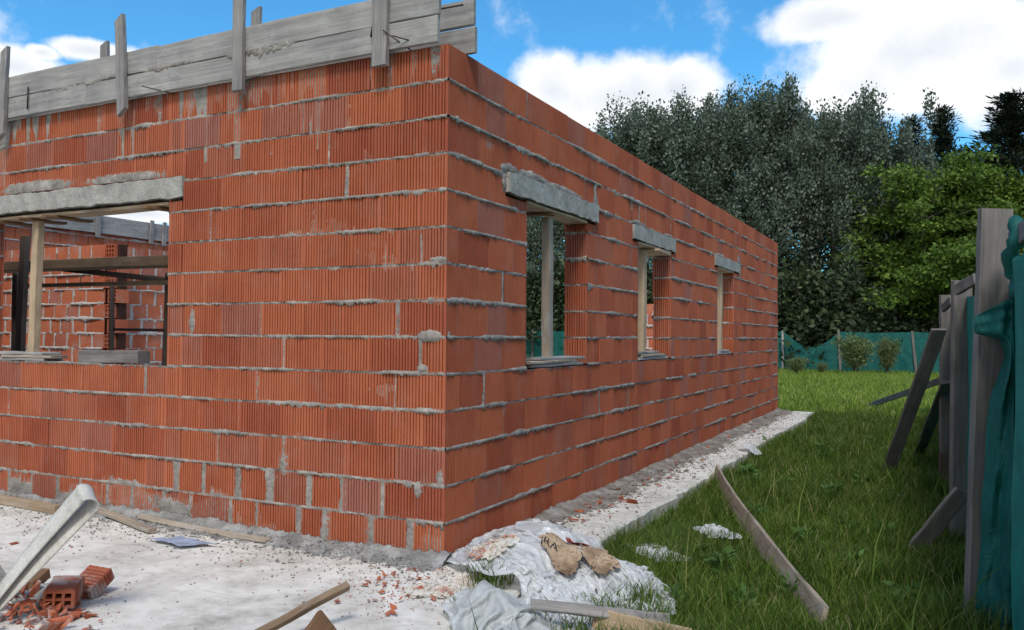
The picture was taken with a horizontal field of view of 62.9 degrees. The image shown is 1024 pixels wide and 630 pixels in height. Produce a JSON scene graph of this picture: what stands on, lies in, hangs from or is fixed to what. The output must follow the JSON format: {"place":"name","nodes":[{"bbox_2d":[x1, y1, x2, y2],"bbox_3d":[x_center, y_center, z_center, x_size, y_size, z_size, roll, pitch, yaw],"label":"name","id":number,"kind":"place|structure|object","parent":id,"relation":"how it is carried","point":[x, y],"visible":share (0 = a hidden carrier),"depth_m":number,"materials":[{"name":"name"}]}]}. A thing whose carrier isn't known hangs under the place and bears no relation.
{"place":"outdoors","nodes":[
{"label":"outdoors","id":0,"kind":"place"},
{"bbox_2d":[0,0,1023,268],"label":"sky","id":1,"kind":"structure","parent":0,"point":[569,55],"materials":[{"name":"blue"}]},
{"bbox_2d":[447,373,1018,629],"bbox_3d":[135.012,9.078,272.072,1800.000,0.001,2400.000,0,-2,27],"label":"ground","id":2,"kind":"structure","parent":0,"point":[674,522],"depth_m":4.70,"materials":[{"name":"plant"}]},
{"bbox_2d":[0,411,813,629],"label":"concrete slab","id":3,"kind":"structure","parent":2,"relation":"on","point":[256,601],"depth_m":4.20,"materials":[{"name":"concrete"}]},
{"bbox_2d":[11,583,48,611],"bbox_3d":[-2.113,1.248,3.669,0.178,0.126,0.114,1,-2,-37],"label":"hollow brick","id":4,"kind":"object","parent":3,"relation":"on","point":[38,595],"visible":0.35,"depth_m":3.64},
{"bbox_2d":[29,580,40,596],"bbox_3d":[-2.083,1.194,3.649,0.043,0.076,0.014,7,3,-37],"label":"brick fragment","id":5,"kind":"object","parent":4,"relation":"on","point":[35,589],"visible":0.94,"depth_m":3.65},
{"bbox_2d":[0,494,60,514],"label":"loose board","id":6,"kind":"object","parent":3,"relation":"on","point":[31,504],"visible":0.93,"depth_m":5.71,"materials":[{"name":"beige wood"}]},
{"bbox_2d":[28,568,50,590],"bbox_3d":[-2.232,1.248,3.937,0.044,0.079,0.135,0,-1,4],"label":"timber offcut","id":7,"kind":"object","parent":3,"relation":"on","point":[43,575],"visible":0.58,"depth_m":3.94,"materials":[{"name":"brown wood"}]},
{"bbox_2d":[0,484,99,610],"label":"white band","id":8,"kind":"object","parent":3,"relation":"on","point":[77,510],"visible":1,"depth_m":3.48,"materials":[{"name":"plastic"}]},
{"bbox_2d":[45,614,72,621],"bbox_3d":[-1.843,1.243,3.402,0.101,0.013,0.034,-7,45,-21],"label":"brick fragment","id":9,"kind":"object","parent":3,"relation":"on","point":[63,618],"visible":0.69,"depth_m":3.40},
{"bbox_2d":[42,575,84,608],"bbox_3d":[-1.967,1.215,3.676,0.124,0.078,0.200,4,1,-16],"label":"hollow brick","id":10,"kind":"object","parent":3,"relation":"on","point":[63,589],"visible":1,"depth_m":3.62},
{"bbox_2d":[4,236,167,365],"bbox_3d":[-3.906,0.324,7.666,4.006,2.103,0.480,0,-2,25],"label":"scaffold","id":11,"kind":"object","parent":3,"relation":"on","point":[19,270],"visible":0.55,"depth_m":7.64,"materials":[{"name":"brown wood"}]},
{"bbox_2d":[80,565,114,599],"bbox_3d":[-1.942,1.236,3.863,0.124,0.063,0.150,4,28,15],"label":"hollow brick","id":12,"kind":"object","parent":3,"relation":"on","point":[98,580],"visible":0.81,"depth_m":3.85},
{"bbox_2d":[96,507,156,532],"bbox_3d":[-2.530,1.303,5.380,0.991,0.036,0.059,-1,-2,42],"label":"loose board","id":13,"kind":"object","parent":3,"relation":"on","point":[131,522],"visible":0.8,"depth_m":5.26,"materials":[{"name":"brown wood"}]},
{"bbox_2d":[146,535,216,545],"bbox_3d":[-1.901,1.296,4.800,0.446,0.008,0.160,-1,-2,34],"label":"plastic scrap","id":14,"kind":"object","parent":3,"relation":"on","point":[181,540],"visible":1,"depth_m":4.79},
{"bbox_2d":[137,514,271,542],"bbox_3d":[-1.897,1.300,5.108,1.138,0.046,0.053,0,-2,29],"label":"loose board","id":15,"kind":"object","parent":3,"relation":"on","point":[214,531],"visible":1,"depth_m":5.09,"materials":[{"name":"brown wood"}]},
{"bbox_2d":[1,559,444,629],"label":"brick crumbs","id":16,"kind":"object","parent":3,"relation":"on","point":[304,590],"visible":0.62,"depth_m":3.87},
{"bbox_2d":[0,489,451,571],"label":"mortar droppings","id":17,"kind":"object","parent":3,"relation":"on","point":[431,556],"visible":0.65,"depth_m":4.80,"materials":[{"name":"concrete"}]},
{"bbox_2d":[0,493,476,629],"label":"mortar crumbs","id":18,"kind":"object","parent":3,"relation":"on","point":[319,541],"visible":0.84,"depth_m":4.66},
{"bbox_2d":[255,581,349,629],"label":"timber offcut","id":19,"kind":"object","parent":3,"relation":"on","point":[304,608],"visible":1,"depth_m":3.37,"materials":[{"name":"brown wood"}]},
{"bbox_2d":[304,610,336,629],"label":"timber offcut","id":20,"kind":"object","parent":3,"relation":"on","point":[320,620],"visible":1,"depth_m":3.36,"materials":[{"name":"brown wood"}]},
{"bbox_2d":[0,44,777,552],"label":"brick house","id":21,"kind":"structure","parent":3,"relation":"on","point":[344,248],"depth_m":5.27,"materials":[{"name":"brick"}]},
{"bbox_2d":[0,220,31,226],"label":"cross piece","id":22,"kind":"object","parent":21,"relation":"attached to","point":[16,223],"visible":0.82,"depth_m":6.38,"materials":[{"name":"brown wood"}]},
{"bbox_2d":[0,357,62,361],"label":"sill board","id":23,"kind":"object","parent":21,"relation":"on","point":[29,359],"visible":0.77,"depth_m":6.13,"materials":[{"name":"grey wood"}]},
{"bbox_2d":[1,354,66,358],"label":"sill board","id":24,"kind":"object","parent":23,"relation":"on","point":[33,356],"visible":0.93,"depth_m":6.11,"materials":[{"name":"grey wood"}]},
{"bbox_2d":[0,351,60,354],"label":"sill board","id":25,"kind":"object","parent":24,"relation":"on","point":[29,353],"visible":0.96,"depth_m":6.14,"materials":[{"name":"grey wood"}]},
{"bbox_2d":[27,221,44,351],"bbox_3d":[-3.537,-0.200,6.215,0.103,0.992,0.059,0,-2,27],"label":"timber prop","id":26,"kind":"object","parent":25,"relation":"on","point":[35,289],"visible":0.94,"depth_m":6.19,"materials":[{"name":"brown wood"}]},
{"bbox_2d":[15,217,66,224],"bbox_3d":[-3.507,-0.700,6.237,0.073,0.024,0.344,-1,-2,35],"label":"cross piece","id":27,"kind":"object","parent":26,"relation":"on","point":[42,220],"visible":0.98,"depth_m":6.21,"materials":[{"name":"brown wood"}]},
{"bbox_2d":[41,214,93,222],"bbox_3d":[-3.239,-0.702,6.101,0.073,0.024,0.344,-1,-2,35],"label":"cross piece","id":28,"kind":"object","parent":21,"relation":"attached to","point":[67,218],"visible":1,"depth_m":6.08,"materials":[{"name":"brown wood"}]},
{"bbox_2d":[0,202,168,222],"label":"shutter board","id":29,"kind":"object","parent":21,"relation":"attached to","point":[109,211],"visible":0.75,"depth_m":5.88,"materials":[{"name":"beige wood"}]},
{"bbox_2d":[23,216,168,245],"bbox_3d":[-6.800,-1.481,13.799,0.070,0.414,10.100,0,-2,27],"label":"beam formwork","id":30,"kind":"object","parent":21,"relation":"attached to","point":[151,231],"visible":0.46,"depth_m":14.16,"materials":[{"name":"grey wood"}]},
{"bbox_2d":[78,350,149,363],"bbox_3d":[-2.747,0.287,5.768,0.581,0.091,0.104,0,-2,25],"label":"wood block","id":31,"kind":"object","parent":21,"relation":"on","point":[119,356],"depth_m":5.70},
{"bbox_2d":[142,205,168,211],"bbox_3d":[-2.311,-0.707,5.632,0.074,0.024,0.344,-1,-2,35],"label":"cross piece","id":32,"kind":"object","parent":21,"relation":"attached to","point":[156,208],"visible":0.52,"depth_m":5.53,"materials":[{"name":"brown wood"}]},
{"bbox_2d":[0,0,476,140],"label":"beam formwork","id":33,"kind":"object","parent":21,"relation":"attached to","point":[240,52],"visible":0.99,"depth_m":5.13,"materials":[{"name":"grey wood"}]},
{"bbox_2d":[526,362,582,367],"bbox_3d":[0.254,0.348,5.908,0.179,0.026,0.887,0,-2,27],"label":"sill board","id":34,"kind":"object","parent":21,"relation":"on","point":[552,364],"visible":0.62,"depth_m":5.79,"materials":[{"name":"grey wood"}]},
{"bbox_2d":[526,359,576,364],"bbox_3d":[0.231,0.325,5.830,0.152,0.023,0.806,0,-2,27],"label":"sill board","id":35,"kind":"object","parent":34,"relation":"on","point":[529,362],"visible":0.7,"depth_m":5.74,"materials":[{"name":"grey wood"}]},
{"bbox_2d":[526,356,584,359],"bbox_3d":[0.318,0.308,6.000,0.133,0.024,0.707,0,-2,30],"label":"sill board","id":36,"kind":"object","parent":35,"relation":"on","point":[556,358],"visible":0.92,"depth_m":5.88,"materials":[{"name":"grey wood"}]},
{"bbox_2d":[541,217,552,356],"bbox_3d":[0.249,-0.188,5.891,0.064,0.996,0.086,0,-2,27],"label":"timber prop","id":37,"kind":"object","parent":36,"relation":"on","point":[547,291],"visible":0.96,"depth_m":5.86,"materials":[{"name":"brown wood"}]},
{"bbox_2d":[526,212,554,216],"bbox_3d":[0.163,-0.697,5.782,0.263,0.026,0.064,0,-1,9],"label":"cross piece","id":38,"kind":"object","parent":37,"relation":"on","point":[530,214],"visible":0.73,"depth_m":5.75,"materials":[{"name":"brown wood"}]},
{"bbox_2d":[527,201,586,224],"bbox_3d":[0.266,-0.715,5.898,0.164,0.024,1.020,0,-2,27],"label":"shutter board","id":39,"kind":"object","parent":21,"relation":"attached to","point":[565,218],"visible":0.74,"depth_m":5.95,"materials":[{"name":"brown wood"}]},
{"bbox_2d":[638,356,667,359],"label":"sill board","id":40,"kind":"object","parent":21,"relation":"on","point":[653,357],"visible":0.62,"depth_m":7.83,"materials":[{"name":"grey wood"}]},
{"bbox_2d":[638,353,664,356],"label":"sill board","id":41,"kind":"object","parent":40,"relation":"on","point":[651,355],"visible":0.66,"depth_m":7.77,"materials":[{"name":"grey wood"}]},
{"bbox_2d":[638,351,658,353],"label":"sill board","id":42,"kind":"object","parent":41,"relation":"on","point":[644,352],"visible":0.62,"depth_m":7.70,"materials":[{"name":"grey wood"}]},
{"bbox_2d":[638,250,646,350],"bbox_3d":[1.214,-0.126,7.800,0.064,0.962,0.112,0,-2,27],"label":"timber prop","id":43,"kind":"object","parent":42,"relation":"on","point":[642,289],"visible":0.84,"depth_m":7.76,"materials":[{"name":"brown wood"}]},
{"bbox_2d":[638,248,670,255],"bbox_3d":[1.347,-0.606,8.094,0.276,0.026,0.503,0,-2,23],"label":"cross piece","id":44,"kind":"object","parent":43,"relation":"on","point":[655,252],"visible":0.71,"depth_m":8.01,"materials":[{"name":"brown wood"}]},
{"bbox_2d":[638,241,670,252],"bbox_3d":[1.284,-0.633,7.909,0.164,0.024,1.010,0,-2,27],"label":"shutter board","id":45,"kind":"object","parent":21,"relation":"attached to","point":[641,245],"visible":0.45,"depth_m":7.76,"materials":[{"name":"brown wood"}]},
{"bbox_2d":[403,567,490,598],"bbox_3d":[-0.312,1.299,4.073,0.366,0.015,0.545,0,-2,27],"label":"pile","id":46,"kind":"object","parent":3,"relation":"on","point":[438,586],"visible":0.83,"depth_m":4.04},
{"bbox_2d":[453,545,514,589],"bbox_3d":[-0.108,1.218,4.033,0.356,0.197,0.358,0,-1,2],"label":"grass tuft","id":47,"kind":"object","parent":3,"relation":"on","point":[493,580],"visible":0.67,"depth_m":4.03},
{"bbox_2d":[449,408,792,553],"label":"mortar dirt","id":48,"kind":"structure","parent":3,"relation":"on","point":[557,510],"depth_m":7.08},
{"bbox_2d":[550,411,802,534],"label":"dirt crumbs","id":49,"kind":"object","parent":3,"relation":"on","point":[682,464],"visible":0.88,"depth_m":7.51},
{"bbox_2d":[738,442,761,454],"bbox_3d":[2.533,1.422,8.916,0.266,0.093,0.341,0,-2,27],"label":"plastic sheet","id":50,"kind":"object","parent":3,"relation":"on","point":[750,446],"visible":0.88,"depth_m":8.89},
{"bbox_2d":[440,580,559,629],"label":"plastic sheet","id":51,"kind":"object","parent":2,"relation":"on","point":[493,607],"visible":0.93,"depth_m":3.52,"materials":[{"name":"plastic"}]},
{"bbox_2d":[526,216,563,291],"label":"silver tree","id":52,"kind":"object","parent":2,"relation":"on","point":[536,252],"visible":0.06,"depth_m":41.95,"materials":[{"name":"green plant"}]},
{"bbox_2d":[526,270,563,356],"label":"dark shrub","id":53,"kind":"object","parent":2,"relation":"on","point":[530,294],"visible":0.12,"depth_m":40.04,"materials":[{"name":"green plant"}]},
{"bbox_2d":[526,252,564,356],"bbox_3d":[2.109,-0.207,40.792,7.610,5.552,7.309,1,-2,-30],"label":"dark shrub","id":54,"kind":"object","parent":2,"relation":"on","point":[533,326],"visible":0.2,"depth_m":39.24,"materials":[{"name":"green plant"}]},
{"bbox_2d":[527,216,564,292],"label":"silver tree","id":55,"kind":"object","parent":2,"relation":"on","point":[560,245],"visible":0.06,"depth_m":41.14,"materials":[{"name":"green plant"}]},
{"bbox_2d":[536,289,564,330],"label":"dark shrub","id":56,"kind":"object","parent":2,"relation":"on","point":[559,320],"visible":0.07,"depth_m":39.25,"materials":[{"name":"green plant"}]},
{"bbox_2d":[447,518,676,622],"bbox_3d":[0.214,1.272,4.460,1.059,0.251,1.542,1,-2,-29],"label":"plastic sheet","id":57,"kind":"object","parent":2,"relation":"on","point":[530,556],"visible":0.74,"depth_m":4.17,"materials":[{"name":"plastic"}]},
{"bbox_2d":[467,534,520,559],"bbox_3d":[-0.119,1.192,4.296,0.329,0.108,0.329,0,-2,27],"label":"paper bag","id":58,"kind":"object","parent":57,"relation":"on","point":[491,543],"visible":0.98,"depth_m":4.25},
{"bbox_2d":[537,527,666,610],"bbox_3d":[0.442,1.268,4.182,0.660,0.248,0.881,0,-1,3],"label":"plastic sheet","id":59,"kind":"object","parent":57,"relation":"on","point":[588,581],"visible":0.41,"depth_m":4.09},
{"bbox_2d":[538,532,620,575],"bbox_3d":[0.339,1.198,4.218,0.360,0.163,0.355,1,-2,-36],"label":"cement bag","id":60,"kind":"object","parent":59,"relation":"on","point":[565,557],"visible":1,"depth_m":4.18,"materials":[{"name":"paper"}]},
{"bbox_2d":[520,569,604,629],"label":"plastic sheet","id":61,"kind":"object","parent":2,"relation":"on","point":[537,586],"visible":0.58,"depth_m":3.90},
{"bbox_2d":[530,599,669,623],"bbox_3d":[0.381,1.285,3.619,0.623,0.126,0.044,1,-1,-5],"label":"loose board","id":62,"kind":"object","parent":61,"relation":"on","point":[571,608],"visible":0.81,"depth_m":3.60,"materials":[{"name":"grey wood"}]},
{"bbox_2d":[559,266,652,310],"bbox_3d":[5.269,-0.061,38.884,6.772,5.063,6.753,0,-1,6],"label":"dark shrub","id":63,"kind":"object","parent":2,"relation":"on","point":[649,293],"visible":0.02,"depth_m":37.82,"materials":[{"name":"green plant"}]},
{"bbox_2d":[554,91,670,278],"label":"silver tree","id":64,"kind":"object","parent":2,"relation":"on","point":[618,136],"visible":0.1,"depth_m":40.19,"materials":[{"name":"green plant"}]},
{"bbox_2d":[608,571,667,606],"bbox_3d":[0.602,1.319,4.049,0.317,0.166,0.312,1,-2,-35],"label":"grass tuft","id":65,"kind":"object","parent":2,"relation":"on","point":[642,591],"visible":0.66,"depth_m":4.00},
{"bbox_2d":[592,611,691,629],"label":"loose board","id":66,"kind":"object","parent":2,"relation":"on","point":[612,620],"visible":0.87,"depth_m":3.57,"materials":[{"name":"beige wood"}]},
{"bbox_2d":[625,542,690,561],"bbox_3d":[0.860,1.406,4.981,0.258,0.024,0.466,1,-2,-22],"label":"plastic sheet","id":67,"kind":"object","parent":2,"relation":"on","point":[650,548],"visible":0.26,"depth_m":5.00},
{"bbox_2d":[613,90,713,288],"bbox_3d":[7.314,-4.137,40.132,8.051,13.437,6.923,-1,-2,43],"label":"silver tree","id":68,"kind":"object","parent":2,"relation":"on","point":[658,119],"visible":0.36,"depth_m":38.89,"materials":[{"name":"green plant"}]},
{"bbox_2d":[663,583,690,610],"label":"weed","id":69,"kind":"object","parent":2,"relation":"on","point":[676,590],"visible":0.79,"depth_m":4.05,"materials":[{"name":"green plant"}]},
{"bbox_2d":[626,87,747,270],"bbox_3d":[8.592,-4.171,39.263,6.825,13.478,5.872,0,-1,16],"label":"silver tree","id":70,"kind":"object","parent":2,"relation":"on","point":[702,119],"visible":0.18,"depth_m":38.84,"materials":[{"name":"green plant"}]},
{"bbox_2d":[694,523,741,538],"bbox_3d":[1.320,1.404,5.452,0.230,0.019,0.409,1,-1,-12],"label":"plastic sheet","id":71,"kind":"object","parent":2,"relation":"on","point":[715,527],"visible":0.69,"depth_m":5.45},
{"bbox_2d":[703,543,737,574],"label":"weed","id":72,"kind":"object","parent":2,"relation":"on","point":[718,559],"visible":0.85,"depth_m":4.59,"materials":[{"name":"green plant"}]},
{"bbox_2d":[669,73,793,280],"bbox_3d":[10.152,-4.358,39.245,6.481,13.886,6.188,0,-2,19],"label":"silver tree","id":73,"kind":"object","parent":2,"relation":"on","point":[705,177],"visible":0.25,"depth_m":38.02,"materials":[{"name":"green plant"}]},
{"bbox_2d":[526,329,938,373],"bbox_3d":[8.762,1.427,34.585,22.189,1.660,0.120,0,-2,27],"label":"cloth fence","id":74,"kind":"object","parent":2,"relation":"on","point":[912,347],"visible":0.24,"depth_m":32.55,"materials":[{"name":"teal fabric"}]},
{"bbox_2d":[720,581,760,610],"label":"weed","id":75,"kind":"object","parent":2,"relation":"on","point":[751,596],"visible":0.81,"depth_m":4.05,"materials":[{"name":"green plant"}]},
{"bbox_2d":[737,463,758,479],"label":"weed","id":76,"kind":"object","parent":2,"relation":"on","point":[746,468],"visible":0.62,"depth_m":7.51,"materials":[{"name":"green plant"}]},
{"bbox_2d":[690,76,826,281],"bbox_3d":[11.029,-4.040,38.333,7.965,13.201,6.848,2,-2,-39],"label":"silver tree","id":77,"kind":"object","parent":2,"relation":"on","point":[747,130],"visible":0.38,"depth_m":37.12,"materials":[{"name":"green plant"}]},
{"bbox_2d":[713,465,828,626],"bbox_3d":[1.603,1.396,5.673,0.099,0.190,3.798,0,-1,7],"label":"long plank","id":78,"kind":"object","parent":2,"relation":"on","point":[764,540],"visible":0.73,"depth_m":4.82,"materials":[{"name":"brown wood"}]},
{"bbox_2d":[772,571,809,596],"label":"weed","id":79,"kind":"object","parent":2,"relation":"on","point":[785,580],"visible":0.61,"depth_m":4.26,"materials":[{"name":"green plant"}]},
{"bbox_2d":[784,355,808,372],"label":"bush","id":80,"kind":"object","parent":2,"relation":"on","point":[797,363],"visible":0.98,"depth_m":29.88,"materials":[{"name":"green plant"}]},
{"bbox_2d":[714,71,887,314],"bbox_3d":[11.759,-4.277,37.713,6.858,13.664,7.970,0,-1,-1],"label":"silver tree","id":81,"kind":"object","parent":2,"relation":"on","point":[783,100],"visible":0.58,"depth_m":36.47,"materials":[{"name":"green plant"}]},
{"bbox_2d":[788,526,818,543],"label":"weed","id":82,"kind":"object","parent":2,"relation":"on","point":[799,531],"visible":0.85,"depth_m":5.27,"materials":[{"name":"green plant"}]},
{"bbox_2d":[760,98,855,271],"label":"silver tree","id":83,"kind":"object","parent":2,"relation":"on","point":[806,115],"visible":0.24,"depth_m":36.59,"materials":[{"name":"green plant"}]},
{"bbox_2d":[778,272,861,355],"bbox_3d":[12.039,0.278,35.793,6.009,4.384,5.771,1,-2,-24],"label":"dark shrub","id":84,"kind":"object","parent":2,"relation":"on","point":[786,309],"visible":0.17,"depth_m":34.19,"materials":[{"name":"green plant"}]},
{"bbox_2d":[815,442,834,457],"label":"weed","id":85,"kind":"object","parent":2,"relation":"on","point":[821,451],"visible":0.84,"depth_m":8.83,"materials":[{"name":"green plant"}]},
{"bbox_2d":[819,479,845,502],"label":"weed","id":86,"kind":"object","parent":2,"relation":"on","point":[833,487],"visible":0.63,"depth_m":6.55,"materials":[{"name":"green plant"}]},
{"bbox_2d":[770,80,900,304],"bbox_3d":[14.086,-3.669,36.744,5.693,12.399,6.621,0,-2,29],"label":"silver tree","id":87,"kind":"object","parent":2,"relation":"on","point":[847,131],"visible":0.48,"depth_m":35.98,"materials":[{"name":"green plant"}]},
{"bbox_2d":[778,254,898,369],"bbox_3d":[12.850,-0.089,35.064,6.739,5.039,6.721,1,-1,-5],"label":"dark shrub","id":88,"kind":"object","parent":2,"relation":"on","point":[835,283],"visible":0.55,"depth_m":34.07,"materials":[{"name":"green plant"}]},
{"bbox_2d":[796,280,896,340],"bbox_3d":[14.018,0.487,35.595,5.199,3.949,5.413,1,-1,-12],"label":"dark shrub","id":89,"kind":"object","parent":2,"relation":"on","point":[856,328],"visible":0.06,"depth_m":34.26,"materials":[{"name":"green plant"}]},
{"bbox_2d":[838,549,865,573],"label":"weed","id":90,"kind":"object","parent":2,"relation":"on","point":[857,556],"visible":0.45,"depth_m":4.65,"materials":[{"name":"green plant"}]},
{"bbox_2d":[831,330,879,373],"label":"bush","id":91,"kind":"object","parent":2,"relation":"on","point":[853,352],"visible":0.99,"depth_m":29.96,"materials":[{"name":"green plant"}]},
{"bbox_2d":[800,81,939,286],"bbox_3d":[16.287,-3.915,38.010,6.998,13.000,8.133,0,-1,10],"label":"silver tree","id":92,"kind":"object","parent":2,"relation":"on","point":[884,128],"visible":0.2,"depth_m":36.52,"materials":[{"name":"green plant"}]},
{"bbox_2d":[868,518,894,537],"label":"weed","id":93,"kind":"object","parent":2,"relation":"on","point":[877,522],"visible":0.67,"depth_m":5.46,"materials":[{"name":"green plant"}]},
{"bbox_2d":[874,333,902,372],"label":"bush","id":94,"kind":"object","parent":2,"relation":"on","point":[887,351],"visible":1,"depth_m":30.30,"materials":[{"name":"green plant"}]},
{"bbox_2d":[841,285,938,339],"bbox_3d":[15.367,0.584,34.090,4.843,3.678,5.042,1,-2,-31],"label":"dark shrub","id":95,"kind":"object","parent":2,"relation":"on","point":[905,326],"visible":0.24,"depth_m":33.14,"materials":[{"name":"green plant"}]},
{"bbox_2d":[850,113,946,287],"bbox_3d":[17.386,-3.269,37.812,5.829,11.673,5.565,0,-1,10],"label":"silver tree","id":96,"kind":"object","parent":2,"relation":"on","point":[929,157],"visible":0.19,"depth_m":36.96,"materials":[{"name":"green plant"}]},
{"bbox_2d":[880,580,922,599],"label":"weed","id":97,"kind":"object","parent":2,"relation":"on","point":[916,584],"visible":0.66,"depth_m":4.12,"materials":[{"name":"green plant"}]},
{"bbox_2d":[898,113,926,166],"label":"conifer","id":98,"kind":"object","parent":2,"relation":"on","point":[918,125],"visible":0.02,"depth_m":43.05,"materials":[{"name":"green plant"}]},
{"bbox_2d":[809,149,1023,331],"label":"green tree","id":99,"kind":"object","parent":2,"relation":"on","point":[958,255],"visible":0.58,"depth_m":33.67,"materials":[{"name":"green plant"}]},
{"bbox_2d":[826,86,1023,293],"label":"conifer","id":100,"kind":"object","parent":2,"relation":"on","point":[1008,120],"visible":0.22,"depth_m":35.66,"materials":[{"name":"green plant"}]},
{"bbox_2d":[912,313,938,332],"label":"dark shrub","id":101,"kind":"object","parent":2,"relation":"on","point":[932,323],"visible":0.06,"depth_m":32.96,"materials":[{"name":"green plant"}]},
{"bbox_2d":[863,142,1023,285],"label":"green tree","id":102,"kind":"object","parent":2,"relation":"on","point":[965,186],"visible":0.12,"depth_m":34.15,"materials":[{"name":"green plant"}]},
{"bbox_2d":[921,103,969,172],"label":"conifer","id":103,"kind":"object","parent":2,"relation":"on","point":[941,130],"visible":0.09,"depth_m":41.97,"materials":[{"name":"green plant"}]},
{"bbox_2d":[868,208,1023,629],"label":"cloth fence","id":104,"kind":"object","parent":2,"relation":"on","point":[975,342],"visible":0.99,"depth_m":3.93,"materials":[{"name":"grey wood"}]},
{"bbox_2d":[912,159,1023,298],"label":"green tree","id":105,"kind":"object","parent":2,"relation":"on","point":[1011,203],"visible":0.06,"depth_m":33.80,"materials":[{"name":"green plant"}]},
{"bbox_2d":[778,367,938,417],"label":"lawn grass","id":106,"kind":"structure","parent":0,"point":[840,382],"depth_m":19.58,"materials":[{"name":"plant"}]},
{"label":"brick fragment","id":107,"kind":"object","parent":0,"visible":0},
{"bbox_2d":[39,621,64,629],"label":"brick fragment","id":108,"kind":"object","parent":107,"relation":"on","point":[50,625],"visible":1,"depth_m":3.30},
{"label":"sill board","id":109,"kind":"object","parent":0,"visible":0},
{"bbox_2d":[717,273,722,348],"bbox_3d":[2.632,-0.050,10.602,0.064,0.972,0.104,0,-2,27],"label":"timber prop","id":110,"kind":"object","parent":109,"relation":"on","point":[719,307],"visible":0.82,"depth_m":10.56,"materials":[{"name":"brown wood"}]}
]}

